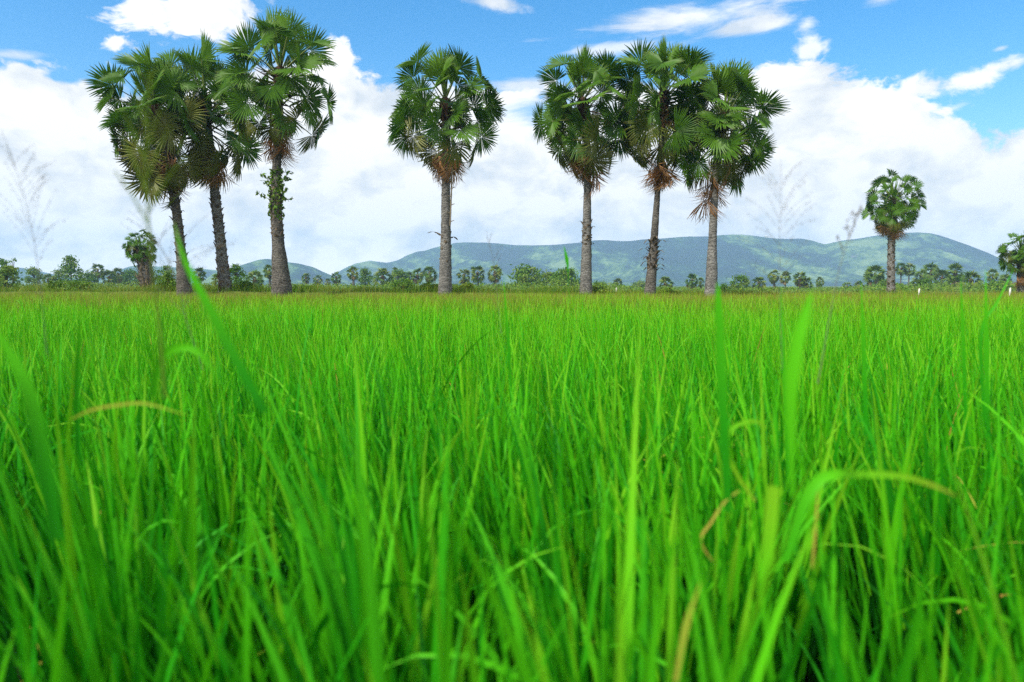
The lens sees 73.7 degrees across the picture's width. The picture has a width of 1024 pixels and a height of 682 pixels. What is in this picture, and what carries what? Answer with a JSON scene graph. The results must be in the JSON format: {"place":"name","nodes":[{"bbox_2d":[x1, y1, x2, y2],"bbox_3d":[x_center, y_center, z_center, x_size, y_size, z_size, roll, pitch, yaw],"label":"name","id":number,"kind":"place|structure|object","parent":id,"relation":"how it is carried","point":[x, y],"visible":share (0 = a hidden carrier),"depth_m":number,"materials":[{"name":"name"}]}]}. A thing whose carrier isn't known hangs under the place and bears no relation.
{"place":"outdoors","nodes":[
{"label":"outdoors","id":0,"kind":"place"},
{"bbox_2d":[8,265,216,285],"bbox_3d":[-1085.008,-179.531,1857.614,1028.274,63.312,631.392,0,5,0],"label":"hill","id":1,"kind":"structure","parent":0,"point":[156,268],"depth_m":1926.90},
{"bbox_2d":[202,259,357,285],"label":"hill","id":2,"kind":"structure","parent":0,"point":[297,271],"depth_m":1528.05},
{"bbox_2d":[0,291,700,297],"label":"earth bank","id":3,"kind":"structure","parent":0,"point":[139,292],"depth_m":30.30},
{"bbox_2d":[43,278,97,291],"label":"bush","id":4,"kind":"object","parent":3,"relation":"on","point":[59,285],"visible":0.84,"depth_m":31.46,"materials":[{"name":"green plant"}]},
{"bbox_2d":[84,42,214,295],"bbox_3d":[-15.168,-6.811,28.806,4.719,11.068,5.040,0,5,0],"label":"fan palm","id":5,"kind":"object","parent":3,"relation":"on","point":[176,185],"visible":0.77,"depth_m":28.18,"materials":[{"name":"green plant"}]},
{"bbox_2d":[153,270,176,291],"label":"bush","id":6,"kind":"object","parent":3,"relation":"on","point":[166,277],"visible":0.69,"depth_m":31.20,"materials":[{"name":"green plant"}]},
{"bbox_2d":[145,28,263,291],"bbox_3d":[-13.508,-7.739,30.315,5.192,11.639,4.890,-2,5,-23],"label":"fan palm","id":7,"kind":"object","parent":3,"relation":"on","point":[203,67],"visible":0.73,"depth_m":29.82,"materials":[{"name":"green plant"}]},
{"bbox_2d":[235,278,254,289],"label":"bush","id":8,"kind":"object","parent":3,"relation":"on","point":[243,283],"visible":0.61,"depth_m":31.27,"materials":[{"name":"green plant"}]},
{"bbox_2d":[212,5,337,295],"bbox_3d":[-9.479,-7.367,27.928,5.396,12.565,5.174,0,5,0],"label":"fan palm","id":9,"kind":"object","parent":3,"relation":"on","point":[283,29],"visible":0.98,"depth_m":27.43,"materials":[{"name":"green plant"}]},
{"bbox_2d":[256,166,293,220],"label":"climbing vine","id":10,"kind":"object","parent":9,"relation":"attached to","point":[279,190],"visible":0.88,"depth_m":27.94,"materials":[{"name":"green plant"}]},
{"bbox_2d":[292,284,313,291],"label":"bush","id":11,"kind":"object","parent":3,"relation":"on","point":[297,287],"visible":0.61,"depth_m":31.05,"materials":[{"name":"green plant"}]},
{"bbox_2d":[386,41,507,295],"bbox_3d":[-2.822,-7.169,29.561,5.143,10.857,4.549,-1,5,-10],"label":"fan palm","id":12,"kind":"object","parent":3,"relation":"on","point":[447,112],"visible":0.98,"depth_m":28.87,"materials":[{"name":"green plant"}]},
{"bbox_2d":[447,167,455,225],"bbox_3d":[-2.601,-6.189,29.280,0.409,2.471,0.097,0,5,0],"label":"bamboo pole","id":13,"kind":"object","parent":12,"relation":"attached to","point":[450,196],"visible":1,"depth_m":29.27,"materials":[{"name":"grey"}]},
{"bbox_2d":[457,281,475,291],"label":"bush","id":14,"kind":"object","parent":3,"relation":"on","point":[466,285],"visible":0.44,"depth_m":31.53,"materials":[{"name":"green plant"}]},
{"bbox_2d":[532,43,636,294],"bbox_3d":[3.063,-7.394,30.059,4.777,10.735,5.009,3,6,34],"label":"fan palm","id":15,"kind":"object","parent":3,"relation":"on","point":[580,121],"visible":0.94,"depth_m":29.38,"materials":[{"name":"green plant"}]},
{"bbox_2d":[592,285,608,292],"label":"bush","id":16,"kind":"object","parent":3,"relation":"on","point":[601,289],"visible":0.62,"depth_m":31.00,"materials":[{"name":"green plant"}]},
{"bbox_2d":[598,37,723,295],"bbox_3d":[6.297,-7.093,29.076,5.491,11.533,5.232,0,5,0],"label":"fan palm","id":17,"kind":"object","parent":3,"relation":"on","point":[663,62],"visible":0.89,"depth_m":28.44,"materials":[{"name":"green plant"}]},
{"bbox_2d":[9,286,1011,681],"bbox_3d":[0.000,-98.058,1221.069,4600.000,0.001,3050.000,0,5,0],"label":"ground","id":18,"kind":"structure","parent":0,"point":[621,292],"depth_m":113.07,"materials":[{"name":"soil"}]},
{"bbox_2d":[0,258,17,281],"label":"broadleaf tree","id":19,"kind":"object","parent":18,"relation":"on","point":[2,262],"visible":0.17,"depth_m":119.17,"materials":[{"name":"green plant"}]},
{"bbox_2d":[0,264,26,289],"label":"broadleaf tree","id":20,"kind":"object","parent":18,"relation":"on","point":[6,272],"visible":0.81,"depth_m":69.53,"materials":[{"name":"green plant"}]},
{"bbox_2d":[23,266,45,284],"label":"broadleaf tree","id":21,"kind":"object","parent":18,"relation":"on","point":[33,273],"visible":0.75,"depth_m":148.79,"materials":[{"name":"green plant"}]},
{"bbox_2d":[48,269,68,284],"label":"broadleaf tree","id":22,"kind":"object","parent":18,"relation":"on","point":[55,277],"visible":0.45,"depth_m":158.62,"materials":[{"name":"green plant"}]},
{"bbox_2d":[57,254,90,284],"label":"broadleaf tree","id":23,"kind":"object","parent":18,"relation":"on","point":[68,268],"visible":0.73,"depth_m":148.60,"materials":[{"name":"green plant"}]},
{"bbox_2d":[78,269,98,283],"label":"broadleaf tree","id":24,"kind":"object","parent":18,"relation":"on","point":[91,277],"visible":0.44,"depth_m":158.65,"materials":[{"name":"green plant"}]},
{"bbox_2d":[89,263,104,283],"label":"distant palm","id":25,"kind":"object","parent":18,"relation":"on","point":[100,267],"visible":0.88,"depth_m":168.90,"materials":[{"name":"green plant"}]},
{"bbox_2d":[99,269,117,285],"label":"distant palm","id":26,"kind":"object","parent":18,"relation":"on","point":[107,272],"visible":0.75,"depth_m":168.84,"materials":[{"name":"green plant"}]},
{"bbox_2d":[111,267,124,287],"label":"distant palm","id":27,"kind":"object","parent":18,"relation":"on","point":[118,275],"visible":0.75,"depth_m":178.66,"materials":[{"name":"green plant"}]},
{"bbox_2d":[120,268,139,285],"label":"broadleaf tree","id":28,"kind":"object","parent":18,"relation":"on","point":[129,273],"visible":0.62,"depth_m":187.87,"materials":[{"name":"green plant"}]},
{"bbox_2d":[122,229,157,289],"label":"fan palm","id":29,"kind":"object","parent":18,"relation":"on","point":[140,255],"visible":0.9,"depth_m":51.30,"materials":[{"name":"green plant"}]},
{"bbox_2d":[155,264,175,284],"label":"broadleaf tree","id":30,"kind":"object","parent":18,"relation":"on","point":[165,269],"visible":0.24,"depth_m":89.49,"materials":[{"name":"green plant"}]},
{"bbox_2d":[193,267,206,283],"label":"distant palm","id":31,"kind":"object","parent":18,"relation":"on","point":[200,279],"visible":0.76,"depth_m":119.12,"materials":[{"name":"green plant"}]},
{"bbox_2d":[209,273,217,287],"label":"shrub","id":32,"kind":"object","parent":18,"relation":"on","point":[214,278],"visible":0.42,"depth_m":59.64,"materials":[{"name":"green plant"}]},
{"bbox_2d":[229,263,249,288],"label":"broadleaf tree","id":33,"kind":"object","parent":18,"relation":"on","point":[234,271],"visible":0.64,"depth_m":59.62,"materials":[{"name":"green plant"}]},
{"bbox_2d":[245,269,263,286],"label":"broadleaf tree","id":34,"kind":"object","parent":18,"relation":"on","point":[259,280],"visible":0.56,"depth_m":129.14,"materials":[{"name":"green plant"}]},
{"bbox_2d":[262,264,271,286],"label":"distant palm","id":35,"kind":"object","parent":18,"relation":"on","point":[268,273],"visible":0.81,"depth_m":119.11,"materials":[{"name":"green plant"}]},
{"bbox_2d":[301,273,310,283],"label":"distant palm","id":36,"kind":"object","parent":18,"relation":"on","point":[306,279],"visible":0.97,"depth_m":188.93,"materials":[{"name":"green plant"}]},
{"bbox_2d":[313,275,322,284],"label":"distant palm","id":37,"kind":"object","parent":18,"relation":"on","point":[315,280],"visible":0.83,"depth_m":198.89,"materials":[{"name":"green plant"}]},
{"bbox_2d":[331,271,340,285],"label":"distant palm","id":38,"kind":"object","parent":18,"relation":"on","point":[336,280],"visible":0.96,"depth_m":188.92,"materials":[{"name":"green plant"}]},
{"bbox_2d":[346,266,358,284],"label":"distant palm","id":39,"kind":"object","parent":18,"relation":"on","point":[352,277],"visible":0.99,"depth_m":168.77,"materials":[{"name":"green plant"}]},
{"bbox_2d":[356,268,375,285],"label":"broadleaf tree","id":40,"kind":"object","parent":18,"relation":"on","point":[364,274],"visible":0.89,"depth_m":178.53,"materials":[{"name":"green plant"}]},
{"bbox_2d":[371,268,393,287],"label":"distant palm","id":41,"kind":"object","parent":18,"relation":"on","point":[382,278],"visible":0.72,"depth_m":158.78,"materials":[{"name":"green plant"}]},
{"bbox_2d":[390,269,409,283],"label":"broadleaf tree","id":42,"kind":"object","parent":18,"relation":"on","point":[399,274],"visible":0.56,"depth_m":168.85,"materials":[{"name":"green plant"}]},
{"bbox_2d":[388,277,414,291],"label":"shrub","id":43,"kind":"object","parent":18,"relation":"on","point":[408,283],"visible":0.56,"depth_m":59.50,"materials":[{"name":"green plant"}]},
{"bbox_2d":[411,267,423,284],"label":"distant palm","id":44,"kind":"object","parent":18,"relation":"on","point":[417,279],"visible":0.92,"depth_m":168.80,"materials":[{"name":"green plant"}]},
{"bbox_2d":[421,266,437,284],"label":"distant palm","id":45,"kind":"object","parent":18,"relation":"on","point":[428,276],"visible":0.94,"depth_m":148.88,"materials":[{"name":"green plant"}]},
{"bbox_2d":[456,268,470,283],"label":"distant palm","id":46,"kind":"object","parent":18,"relation":"on","point":[463,277],"visible":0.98,"depth_m":149.05,"materials":[{"name":"green plant"}]},
{"bbox_2d":[468,265,485,285],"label":"distant palm","id":47,"kind":"object","parent":18,"relation":"on","point":[476,278],"visible":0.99,"depth_m":149.02,"materials":[{"name":"green plant"}]},
{"bbox_2d":[487,264,502,286],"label":"distant palm","id":48,"kind":"object","parent":18,"relation":"on","point":[497,272],"visible":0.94,"depth_m":144.05,"materials":[{"name":"green plant"}]},
{"bbox_2d":[4,281,1016,293],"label":"undergrowth","id":49,"kind":"object","parent":18,"relation":"on","point":[792,288],"visible":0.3,"depth_m":100.75,"materials":[{"name":"green plant"}]},
{"bbox_2d":[0,280,1023,334],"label":"bank grass","id":50,"kind":"structure","parent":18,"relation":"on","point":[207,289],"depth_m":24.11,"materials":[{"name":"green plant"}]},
{"bbox_2d":[0,222,1023,681],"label":"rice","id":51,"kind":"object","parent":18,"relation":"on","point":[372,494],"depth_m":1.53,"materials":[{"name":"plant"}]},
{"bbox_2d":[0,333,63,541],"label":"rice leaf","id":52,"kind":"object","parent":51,"relation":"on","point":[41,449],"visible":1,"depth_m":0.67,"materials":[{"name":"plant"}]},
{"bbox_2d":[0,134,64,353],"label":"grass stalk","id":53,"kind":"object","parent":51,"relation":"on","point":[42,178],"depth_m":1.23,"materials":[{"name":"grey"}]},
{"bbox_2d":[74,305,81,483],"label":"rice leaf","id":54,"kind":"object","parent":51,"relation":"on","point":[77,400],"visible":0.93,"depth_m":1.31,"materials":[{"name":"plant"}]},
{"bbox_2d":[71,401,185,419],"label":"dry leaf","id":55,"kind":"object","parent":51,"relation":"on","point":[116,405],"visible":1,"depth_m":0.91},
{"bbox_2d":[114,68,187,397],"bbox_3d":[-0.375,-0.110,0.715,0.072,0.341,0.016,0,5,0],"label":"grass stalk","id":56,"kind":"object","parent":51,"relation":"on","point":[145,187],"depth_m":0.71,"materials":[{"name":"brown"}]},
{"bbox_2d":[121,210,236,368],"bbox_3d":[-0.623,-0.096,1.297,0.202,0.302,0.051,0,5,0],"label":"grass stalk","id":57,"kind":"object","parent":51,"relation":"on","point":[153,239],"depth_m":1.29,"materials":[{"name":"brown"}]},
{"bbox_2d":[149,344,221,397],"bbox_3d":[-0.385,0.036,0.805,0.086,0.065,0.003,0,5,0],"label":"rice leaf","id":58,"kind":"object","parent":51,"relation":"on","point":[170,350],"visible":0.94,"depth_m":0.80,"materials":[{"name":"plant"}]},
{"bbox_2d":[486,231,503,333],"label":"grass stalk","id":59,"kind":"object","parent":51,"relation":"on","point":[495,276],"depth_m":2.19,"materials":[{"name":"brown"}]},
{"bbox_2d":[503,277,511,417],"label":"rice leaf","id":60,"kind":"object","parent":51,"relation":"on","point":[508,344],"visible":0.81,"depth_m":2.61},
{"bbox_2d":[564,247,568,294],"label":"rice leaf","id":61,"kind":"object","parent":51,"relation":"on","point":[566,259],"visible":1,"depth_m":2.38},
{"bbox_2d":[673,583,700,681],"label":"dry leaf","id":62,"kind":"object","parent":51,"relation":"on","point":[685,629],"visible":1,"depth_m":0.64,"materials":[{"name":"plant"}]},
{"bbox_2d":[700,490,739,560],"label":"dry leaf","id":63,"kind":"object","parent":51,"relation":"on","point":[712,520],"visible":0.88,"depth_m":0.97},
{"bbox_2d":[715,281,731,511],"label":"rice leaf","id":64,"kind":"object","parent":51,"relation":"attached to","point":[721,381],"visible":1,"depth_m":0.96,"materials":[{"name":"plant"}]},
{"bbox_2d":[729,420,765,501],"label":"rice leaf","id":65,"kind":"object","parent":51,"relation":"on","point":[731,429],"visible":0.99,"depth_m":0.97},
{"bbox_2d":[757,486,779,604],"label":"rice leaf","id":66,"kind":"object","parent":51,"relation":"on","point":[770,519],"visible":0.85,"depth_m":0.74,"materials":[{"name":"plant"}]},
{"bbox_2d":[742,160,814,354],"bbox_3d":[0.518,-0.150,1.343,0.142,0.414,0.037,0,5,0],"label":"grass stalk","id":67,"kind":"object","parent":51,"relation":"on","point":[779,231],"depth_m":1.33,"materials":[{"name":"grey"}]},
{"bbox_2d":[781,294,789,482],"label":"rice leaf","id":68,"kind":"object","parent":51,"relation":"on","point":[783,384],"visible":0.73,"depth_m":1.51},
{"bbox_2d":[785,290,812,497],"bbox_3d":[0.261,0.050,0.625,0.023,0.192,0.005,0,5,0],"label":"rice leaf","id":69,"kind":"object","parent":51,"relation":"on","point":[793,367],"visible":1,"depth_m":0.62,"materials":[{"name":"plant"}]},
{"bbox_2d":[811,493,817,568],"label":"dry leaf","id":70,"kind":"object","parent":51,"relation":"on","point":[814,541],"visible":0.86,"depth_m":0.87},
{"bbox_2d":[817,205,862,383],"bbox_3d":[0.624,-0.087,1.299,0.075,0.340,0.014,0,5,0],"label":"grass stalk","id":71,"kind":"object","parent":51,"relation":"on","point":[859,210],"depth_m":1.29,"materials":[{"name":"brown"}]},
{"bbox_2d":[861,285,868,468],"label":"rice leaf","id":72,"kind":"object","parent":51,"relation":"on","point":[864,384],"visible":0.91,"depth_m":1.81,"materials":[{"name":"plant"}]},
{"bbox_2d":[782,469,955,562],"bbox_3d":[0.387,0.189,0.736,0.186,0.102,0.006,0,5,0],"label":"rice leaf","id":73,"kind":"object","parent":51,"relation":"on","point":[815,484],"visible":1,"depth_m":0.73,"materials":[{"name":"plant"}]},
{"bbox_2d":[961,288,968,454],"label":"rice leaf","id":74,"kind":"object","parent":51,"relation":"on","point":[964,369],"visible":0.88,"depth_m":2.01,"materials":[{"name":"plant"}]},
{"bbox_2d":[984,268,991,482],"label":"rice leaf","id":75,"kind":"object","parent":51,"relation":"on","point":[986,371],"visible":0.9,"depth_m":1.71,"materials":[{"name":"plant"}]},
{"bbox_2d":[979,271,1012,418],"bbox_3d":[1.347,0.012,1.906,0.083,0.419,0.005,0,5,0],"label":"rice leaf","id":76,"kind":"object","parent":51,"relation":"on","point":[980,346],"visible":0.86,"depth_m":1.91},
{"bbox_2d":[508,263,546,288],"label":"broadleaf tree","id":77,"kind":"object","parent":18,"relation":"on","point":[522,274],"visible":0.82,"depth_m":138.36,"materials":[{"name":"green plant"}]},
{"bbox_2d":[535,269,557,287],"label":"broadleaf tree","id":78,"kind":"object","parent":18,"relation":"on","point":[547,275],"visible":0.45,"depth_m":148.57,"materials":[{"name":"green plant"}]},
{"bbox_2d":[545,265,579,287],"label":"broadleaf tree","id":79,"kind":"object","parent":18,"relation":"on","point":[561,276],"visible":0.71,"depth_m":128.31,"materials":[{"name":"green plant"}]},
{"bbox_2d":[630,280,644,287],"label":"broadleaf tree","id":80,"kind":"object","parent":18,"relation":"on","point":[639,283],"visible":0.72,"depth_m":257.75,"materials":[{"name":"green plant"}]},
{"bbox_2d":[658,276,673,288],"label":"distant palm","id":81,"kind":"object","parent":18,"relation":"on","point":[664,279],"visible":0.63,"depth_m":139.25,"materials":[{"name":"green plant"}]},
{"bbox_2d":[684,273,698,289],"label":"distant palm","id":82,"kind":"object","parent":18,"relation":"on","point":[691,284],"visible":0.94,"depth_m":148.89,"materials":[{"name":"green plant"}]},
{"bbox_2d":[719,283,731,291],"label":"shrub","id":83,"kind":"object","parent":18,"relation":"on","point":[723,286],"visible":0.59,"depth_m":89.43,"materials":[{"name":"green plant"}]},
{"bbox_2d":[662,57,790,296],"bbox_3d":[8.605,-6.429,28.430,4.943,10.608,4.769,-3,5,-31],"label":"fan palm","id":84,"kind":"object","parent":18,"relation":"on","point":[729,81],"visible":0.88,"depth_m":27.67,"materials":[{"name":"green plant"}]},
{"bbox_2d":[729,273,751,290],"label":"broadleaf tree","id":85,"kind":"object","parent":18,"relation":"on","point":[745,279],"visible":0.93,"depth_m":129.11,"materials":[{"name":"green plant"}]},
{"bbox_2d":[752,276,766,288],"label":"distant palm","id":86,"kind":"object","parent":18,"relation":"on","point":[758,280],"visible":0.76,"depth_m":139.17,"materials":[{"name":"green plant"}]},
{"bbox_2d":[767,269,778,287],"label":"distant palm","id":87,"kind":"object","parent":18,"relation":"on","point":[775,277],"visible":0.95,"depth_m":149.10,"materials":[{"name":"green plant"}]},
{"bbox_2d":[780,271,791,288],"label":"distant palm","id":88,"kind":"object","parent":18,"relation":"on","point":[786,275],"visible":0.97,"depth_m":158.94,"materials":[{"name":"green plant"}]},
{"bbox_2d":[792,271,806,288],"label":"distant palm","id":89,"kind":"object","parent":18,"relation":"on","point":[799,282],"visible":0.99,"depth_m":149.23,"materials":[{"name":"green plant"}]},
{"bbox_2d":[802,277,813,287],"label":"distant palm","id":90,"kind":"object","parent":18,"relation":"on","point":[806,284],"visible":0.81,"depth_m":149.04,"materials":[{"name":"green plant"}]},
{"bbox_2d":[815,276,824,286],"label":"distant palm","id":91,"kind":"object","parent":18,"relation":"on","point":[818,283],"visible":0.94,"depth_m":188.92,"materials":[{"name":"green plant"}]},
{"bbox_2d":[862,265,885,290],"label":"distant palm","id":92,"kind":"object","parent":18,"relation":"on","point":[875,278],"visible":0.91,"depth_m":138.92,"materials":[{"name":"green plant"}]},
{"bbox_2d":[861,168,926,292],"bbox_3d":[25.925,-7.146,46.513,3.695,9.016,4.048,0,5,0],"label":"fan palm","id":93,"kind":"object","parent":18,"relation":"on","point":[889,225],"visible":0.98,"depth_m":46.13,"materials":[{"name":"green plant"}]},
{"bbox_2d":[895,263,907,283],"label":"distant palm","id":94,"kind":"object","parent":18,"relation":"on","point":[900,272],"visible":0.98,"depth_m":188.91,"materials":[{"name":"green plant"}]},
{"bbox_2d":[903,263,915,285],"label":"distant palm","id":95,"kind":"object","parent":18,"relation":"on","point":[909,271],"visible":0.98,"depth_m":188.70,"materials":[{"name":"green plant"}]},
{"bbox_2d":[912,268,928,279],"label":"distant palm","id":96,"kind":"object","parent":18,"relation":"on","point":[920,275],"visible":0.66,"depth_m":168.98,"materials":[{"name":"green plant"}]},
{"bbox_2d":[918,276,935,289],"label":"broadleaf tree","id":97,"kind":"object","parent":18,"relation":"on","point":[926,281],"visible":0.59,"depth_m":119.13,"materials":[{"name":"green plant"}]},
{"bbox_2d":[922,262,939,281],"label":"distant palm","id":98,"kind":"object","parent":18,"relation":"on","point":[932,272],"visible":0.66,"depth_m":178.36,"materials":[{"name":"green plant"}]},
{"bbox_2d":[931,269,951,286],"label":"distant palm","id":99,"kind":"object","parent":18,"relation":"on","point":[943,273],"visible":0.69,"depth_m":148.96,"materials":[{"name":"green plant"}]},
{"bbox_2d":[942,276,962,290],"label":"distant palm","id":100,"kind":"object","parent":18,"relation":"on","point":[951,280],"visible":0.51,"depth_m":129.16,"materials":[{"name":"green plant"}]},
{"bbox_2d":[946,262,966,289],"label":"distant palm","id":101,"kind":"object","parent":18,"relation":"on","point":[956,266],"visible":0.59,"depth_m":158.64,"materials":[{"name":"green plant"}]},
{"bbox_2d":[960,270,982,291],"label":"distant palm","id":102,"kind":"object","parent":18,"relation":"on","point":[966,277],"visible":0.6,"depth_m":129.14,"materials":[{"name":"green plant"}]},
{"bbox_2d":[986,268,999,281],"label":"distant palm","id":103,"kind":"object","parent":18,"relation":"on","point":[991,270],"visible":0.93,"depth_m":158.99,"materials":[{"name":"green plant"}]},
{"bbox_2d":[975,279,1015,292],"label":"shrub","id":104,"kind":"object","parent":18,"relation":"on","point":[997,286],"visible":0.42,"depth_m":109.11,"materials":[{"name":"green plant"}]},
{"bbox_2d":[999,274,1012,282],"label":"distant palm","id":105,"kind":"object","parent":18,"relation":"on","point":[1004,277],"visible":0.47,"depth_m":149.06,"materials":[{"name":"green plant"}]},
{"bbox_2d":[995,232,1023,292],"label":"fan palm","id":106,"kind":"object","parent":18,"relation":"on","point":[1015,258],"visible":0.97,"depth_m":43.64,"materials":[{"name":"green plant"}]},
{"bbox_2d":[0,0,1023,278],"label":"sky","id":107,"kind":"structure","parent":0,"point":[932,91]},
{"bbox_2d":[334,232,1016,285],"bbox_3d":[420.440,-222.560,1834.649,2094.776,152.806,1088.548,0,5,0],"label":"hill","id":108,"kind":"structure","parent":0,"point":[683,257],"depth_m":1857.29,"materials":[{"name":"plant"}]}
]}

